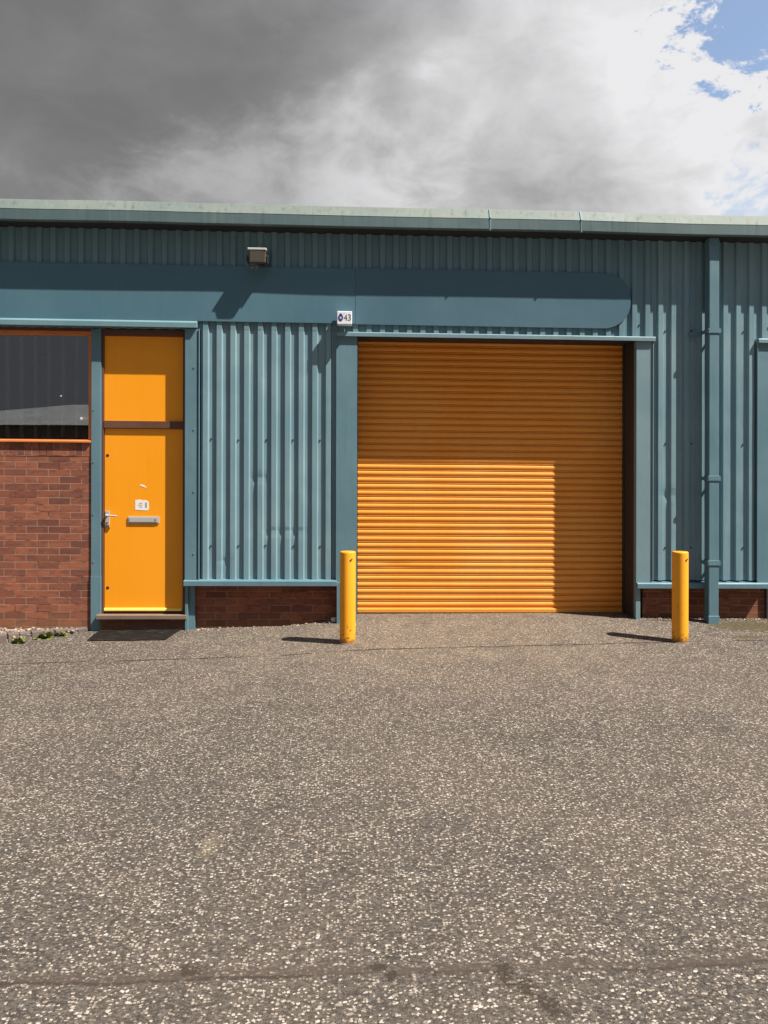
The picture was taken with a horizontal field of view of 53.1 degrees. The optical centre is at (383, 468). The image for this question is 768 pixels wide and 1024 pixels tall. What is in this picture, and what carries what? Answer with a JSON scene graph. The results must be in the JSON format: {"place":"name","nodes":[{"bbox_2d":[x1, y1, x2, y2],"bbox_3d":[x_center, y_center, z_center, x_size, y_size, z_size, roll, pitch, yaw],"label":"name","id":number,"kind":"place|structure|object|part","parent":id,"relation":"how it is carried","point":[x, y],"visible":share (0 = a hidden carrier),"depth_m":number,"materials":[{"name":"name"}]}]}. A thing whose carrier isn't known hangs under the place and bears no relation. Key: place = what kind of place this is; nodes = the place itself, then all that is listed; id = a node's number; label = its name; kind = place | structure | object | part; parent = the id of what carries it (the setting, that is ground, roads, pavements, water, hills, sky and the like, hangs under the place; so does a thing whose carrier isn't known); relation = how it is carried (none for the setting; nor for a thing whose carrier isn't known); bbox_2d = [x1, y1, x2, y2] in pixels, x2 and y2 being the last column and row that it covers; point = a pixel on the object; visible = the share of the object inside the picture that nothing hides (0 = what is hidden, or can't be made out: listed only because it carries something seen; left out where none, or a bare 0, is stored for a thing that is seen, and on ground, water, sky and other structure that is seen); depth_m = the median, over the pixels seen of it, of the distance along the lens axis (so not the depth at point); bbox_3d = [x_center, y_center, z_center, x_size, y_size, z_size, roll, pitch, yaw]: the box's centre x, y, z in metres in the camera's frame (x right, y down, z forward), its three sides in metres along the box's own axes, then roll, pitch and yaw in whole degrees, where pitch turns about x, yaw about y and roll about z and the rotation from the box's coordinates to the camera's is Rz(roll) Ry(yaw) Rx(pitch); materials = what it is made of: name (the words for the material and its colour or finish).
{"place":"outdoors","nodes":[
{"label":"outdoors","id":0,"kind":"place"},
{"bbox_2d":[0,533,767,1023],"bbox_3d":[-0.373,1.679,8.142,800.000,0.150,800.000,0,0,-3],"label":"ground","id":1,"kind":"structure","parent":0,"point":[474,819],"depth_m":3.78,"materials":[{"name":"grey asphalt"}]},
{"bbox_2d":[10,636,26,643],"bbox_3d":[-3.622,1.699,7.643,0.176,0.060,0.150,0,0,-3],"label":"weed","id":2,"kind":"object","parent":1,"relation":"on","point":[21,639],"visible":1,"depth_m":7.62,"materials":[{"name":"green plant"}]},
{"bbox_2d":[33,629,53,639],"bbox_3d":[-3.462,1.685,7.806,0.229,0.084,0.250,0,0,-3],"label":"weed","id":3,"kind":"object","parent":1,"relation":"on","point":[48,636],"visible":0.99,"depth_m":7.78,"materials":[{"name":"green plant"}]},
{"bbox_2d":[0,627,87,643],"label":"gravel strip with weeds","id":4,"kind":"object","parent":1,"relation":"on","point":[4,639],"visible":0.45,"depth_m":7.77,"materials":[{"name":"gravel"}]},
{"bbox_2d":[57,631,67,636],"bbox_3d":[-3.291,1.693,7.884,0.151,0.051,0.112,0,0,17],"label":"weed","id":5,"kind":"object","parent":1,"relation":"on","point":[62,634],"visible":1,"depth_m":7.88,"materials":[{"name":"green plant"}]},
{"bbox_2d":[87,629,180,640],"bbox_3d":[-2.555,1.704,7.863,0.854,0.038,0.432,0,0,-3],"label":"doormat","id":6,"kind":"object","parent":1,"relation":"on","point":[133,635],"visible":1,"depth_m":7.83,"materials":[{"name":"black rubber"}]},
{"bbox_2d":[338,551,356,645],"bbox_3d":[-0.351,1.262,7.396,0.195,0.940,0.199,0,0,-3],"label":"bollard","id":7,"kind":"object","parent":1,"relation":"on","point":[347,591],"visible":0.91,"depth_m":7.33,"materials":[{"name":"yellow metal"}]},
{"bbox_2d":[0,199,767,630],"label":"industrial unit","id":8,"kind":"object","parent":1,"relation":"on","point":[510,411],"visible":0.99,"depth_m":8.17,"materials":[{"name":"teal metal"}]},
{"bbox_2d":[6,335,79,437],"bbox_3d":[-4.028,-0.900,8.161,1.790,1.134,0.080,0,0,-3],"label":"vertical blind","id":9,"kind":"object","parent":8,"relation":"hanging from","point":[35,389],"visible":0.95,"depth_m":8.18,"materials":[{"name":"grey fabric"}]},
{"bbox_2d":[0,326,94,442],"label":"window","id":10,"kind":"structure","parent":8,"relation":"in","point":[10,330],"depth_m":8.09,"materials":[{"name":"orange paint"}]},
{"bbox_3d":[-2.545,0.538,8.139,0.819,1.936,0.108,0,0,-3],"label":"entrance door","id":11,"kind":"part","parent":8,"relation":"part of","materials":[{"name":"orange paint"}]},
{"bbox_2d":[247,246,268,267],"bbox_3d":[-1.309,-2.181,7.991,0.222,0.235,0.213,0,0,-3],"label":"floodlight","id":12,"kind":"object","parent":8,"relation":"attached to","point":[258,256],"visible":1,"depth_m":7.90,"materials":[{"name":"grey metal"}]},
{"bbox_2d":[337,311,351,325],"bbox_3d":[-0.413,-1.575,8.051,0.156,0.139,0.103,0,0,-3],"label":"number sign","id":13,"kind":"object","parent":8,"relation":"attached to","point":[344,318],"visible":1,"depth_m":8.00,"materials":[{"name":"white plastic"}]},
{"bbox_2d":[0,617,767,638],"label":"gravel","id":14,"kind":"structure","parent":1,"relation":"on","point":[18,630],"depth_m":8.10,"materials":[{"name":"grey gravel"}]},
{"bbox_2d":[671,551,689,643],"bbox_3d":[2.885,1.273,7.490,0.188,0.940,0.193,0,0,-3],"label":"bollard","id":15,"kind":"object","parent":1,"relation":"on","point":[680,575],"visible":0.94,"depth_m":7.42,"materials":[{"name":"yellow metal"}]},
{"bbox_2d":[0,0,767,215],"label":"sky","id":16,"kind":"structure","parent":0,"point":[616,106],"materials":[{"name":"grey"}]}
]}

